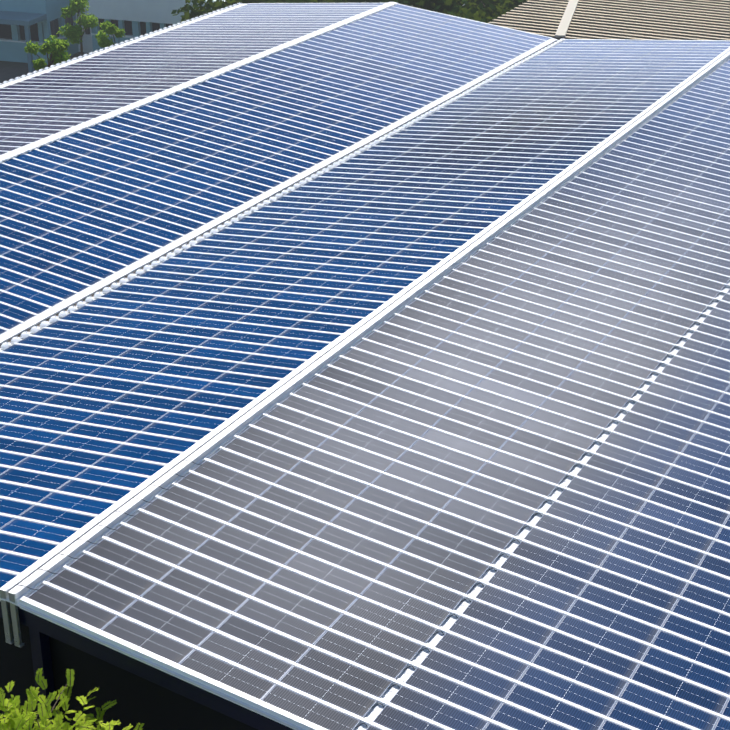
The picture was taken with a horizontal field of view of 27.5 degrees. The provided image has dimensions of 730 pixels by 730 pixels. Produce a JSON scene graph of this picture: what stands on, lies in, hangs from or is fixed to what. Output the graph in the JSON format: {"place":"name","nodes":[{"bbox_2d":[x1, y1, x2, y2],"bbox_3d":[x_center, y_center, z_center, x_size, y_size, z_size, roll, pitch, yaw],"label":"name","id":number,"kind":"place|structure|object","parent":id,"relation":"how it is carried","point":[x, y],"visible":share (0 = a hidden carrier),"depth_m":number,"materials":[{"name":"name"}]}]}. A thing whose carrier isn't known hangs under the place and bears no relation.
{"place":"outdoors","nodes":[
{"label":"outdoors","id":0,"kind":"place"},
{"bbox_2d":[0,586,23,647],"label":"downpipe","id":1,"kind":"object","parent":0,"point":[14,617],"visible":0.83,"depth_m":24.61,"materials":[{"name":"grey metal"}]},
{"bbox_2d":[0,52,88,84],"bbox_3d":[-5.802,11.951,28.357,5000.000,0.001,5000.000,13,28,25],"label":"ground","id":2,"kind":"structure","parent":0,"point":[9,70],"depth_m":93.26,"materials":[{"name":"grey concrete"}]},
{"bbox_2d":[0,11,46,71],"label":"building wall","id":3,"kind":"structure","parent":2,"relation":"on","point":[26,20],"depth_m":92.05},
{"bbox_2d":[0,0,78,64],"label":"teal tower walls","id":4,"kind":"structure","parent":2,"relation":"on","point":[15,51],"depth_m":94.20,"materials":[{"name":"paint"}]},
{"bbox_2d":[0,36,67,43],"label":"teal tower bands","id":5,"kind":"object","parent":4,"relation":"on","point":[10,40],"depth_m":94.49,"materials":[{"name":"teal paint"}]},
{"bbox_2d":[0,15,72,40],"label":"windows","id":6,"kind":"structure","parent":4,"relation":"attached to","point":[5,31],"depth_m":94.61,"materials":[{"name":"black"}]},
{"bbox_2d":[11,13,75,42],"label":"teal tower columns","id":7,"kind":"structure","parent":4,"relation":"on","point":[44,30],"depth_m":94.03,"materials":[{"name":"concrete"}]},
{"bbox_2d":[24,35,71,70],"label":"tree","id":8,"kind":"object","parent":2,"relation":"on","point":[56,48],"visible":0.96,"depth_m":83.16,"materials":[{"name":"green plant"}]},
{"bbox_2d":[0,668,143,729],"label":"shrub","id":9,"kind":"object","parent":2,"relation":"on","point":[11,710],"visible":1,"depth_m":22.80,"materials":[{"name":"green plant"}]},
{"bbox_2d":[56,0,97,55],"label":"tree","id":10,"kind":"object","parent":2,"relation":"on","point":[75,34],"visible":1,"depth_m":88.21,"materials":[{"name":"green plant"}]},
{"bbox_2d":[76,5,92,52],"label":"teal link walls","id":11,"kind":"structure","parent":2,"relation":"on","point":[87,45],"depth_m":97.09,"materials":[{"name":"teal paint"}]},
{"bbox_2d":[95,20,125,47],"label":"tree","id":12,"kind":"object","parent":2,"relation":"on","point":[108,28],"visible":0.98,"depth_m":86.38,"materials":[{"name":"green plant"}]},
{"bbox_2d":[0,617,257,729],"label":"building body","id":13,"kind":"structure","parent":2,"relation":"on","point":[149,704],"depth_m":24.77,"materials":[{"name":"black"}]},
{"bbox_2d":[0,601,293,729],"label":"fascia beams","id":14,"kind":"structure","parent":13,"relation":"attached to","point":[41,630],"depth_m":23.95,"materials":[{"name":"black metal"}]},
{"bbox_2d":[0,43,729,729],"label":"roof trim","id":15,"kind":"structure","parent":13,"relation":"on","point":[436,637],"depth_m":27.62,"materials":[{"name":"white metal"}]},
{"bbox_2d":[0,41,556,347],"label":"flashing","id":16,"kind":"object","parent":15,"relation":"on","point":[38,325],"visible":0.11,"depth_m":41.79,"materials":[{"name":"white metal"}]},
{"bbox_2d":[0,4,729,729],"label":"solar panels","id":17,"kind":"object","parent":15,"relation":"on","point":[616,116],"visible":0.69,"depth_m":32.96,"materials":[{"name":"blue glass"}]},
{"bbox_2d":[0,2,729,729],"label":"rails","id":18,"kind":"object","parent":15,"relation":"on","point":[324,166],"visible":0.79,"depth_m":35.90,"materials":[{"name":"white metal"}]},
{"bbox_2d":[0,4,729,729],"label":"panel seams","id":19,"kind":"object","parent":15,"relation":"on","point":[398,378],"visible":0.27,"depth_m":34.87,"materials":[{"name":"silver metal"}]},
{"bbox_2d":[1,2,729,602],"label":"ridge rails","id":20,"kind":"object","parent":15,"relation":"on","point":[71,546],"visible":0.92,"depth_m":32.11,"materials":[{"name":"white metal"}]},
{"bbox_2d":[171,0,284,22],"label":"tree","id":21,"kind":"object","parent":2,"relation":"on","point":[196,9],"visible":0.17,"depth_m":81.00,"materials":[{"name":"green plant"}]},
{"bbox_2d":[278,0,347,2],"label":"tree","id":22,"kind":"object","parent":2,"relation":"on","point":[310,1],"visible":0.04,"depth_m":76.23,"materials":[{"name":"green plant"}]},
{"bbox_2d":[281,0,384,2],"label":"tree","id":23,"kind":"object","parent":2,"relation":"on","point":[351,1],"visible":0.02,"depth_m":82.06,"materials":[{"name":"green plant"}]},
{"bbox_2d":[382,0,476,15],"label":"tree","id":24,"kind":"object","parent":2,"relation":"on","point":[439,6],"visible":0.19,"depth_m":74.80,"materials":[{"name":"green plant"}]},
{"bbox_2d":[360,0,501,10],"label":"tree","id":25,"kind":"object","parent":2,"relation":"on","point":[407,0],"depth_m":82.09,"materials":[{"name":"green plant"}]},
{"bbox_2d":[443,0,517,22],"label":"tree","id":26,"kind":"object","parent":2,"relation":"on","point":[491,12],"visible":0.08,"depth_m":73.29,"materials":[{"name":"green plant"}]},
{"bbox_2d":[465,0,513,20],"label":"tree","id":27,"kind":"object","parent":2,"relation":"on","point":[482,2],"depth_m":80.51,"materials":[{"name":"green plant"}]},
{"bbox_2d":[500,0,529,11],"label":"tree","id":28,"kind":"object","parent":2,"relation":"on","point":[515,2],"depth_m":76.25,"materials":[{"name":"green plant"}]},
{"bbox_2d":[488,0,729,39],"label":"roof","id":29,"kind":"structure","parent":2,"relation":"on","point":[624,19],"depth_m":68.59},
{"bbox_2d":[555,0,578,36],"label":"roof ridge cap","id":30,"kind":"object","parent":29,"relation":"on","point":[566,19],"depth_m":68.65,"materials":[{"name":"white metal"}]},
{"bbox_2d":[488,0,729,39],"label":"old beige roof valleys","id":31,"kind":"object","parent":29,"relation":"attached to","point":[557,38],"visible":0.5,"depth_m":68.72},
{"bbox_2d":[85,27,89,33],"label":"window","id":32,"kind":"structure","parent":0,"point":[87,30],"depth_m":97.05,"materials":[{"name":"black glass"}]},
{"bbox_2d":[92,35,133,51],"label":"teal wing walls","id":33,"kind":"structure","parent":0,"point":[96,47],"depth_m":93.92,"materials":[{"name":"teal paint"}]},
{"bbox_2d":[91,18,165,36],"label":"teal wing columns","id":34,"kind":"structure","parent":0,"point":[136,29],"depth_m":92.91,"materials":[{"name":"teal paint"}]},
{"bbox_2d":[99,19,172,34],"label":"windows","id":35,"kind":"structure","parent":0,"point":[128,27],"depth_m":93.15,"materials":[{"name":"black glass"}]},
{"bbox_2d":[87,0,464,37],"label":"teal wing bands","id":36,"kind":"object","parent":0,"point":[156,11],"visible":0.2,"depth_m":92.13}
]}

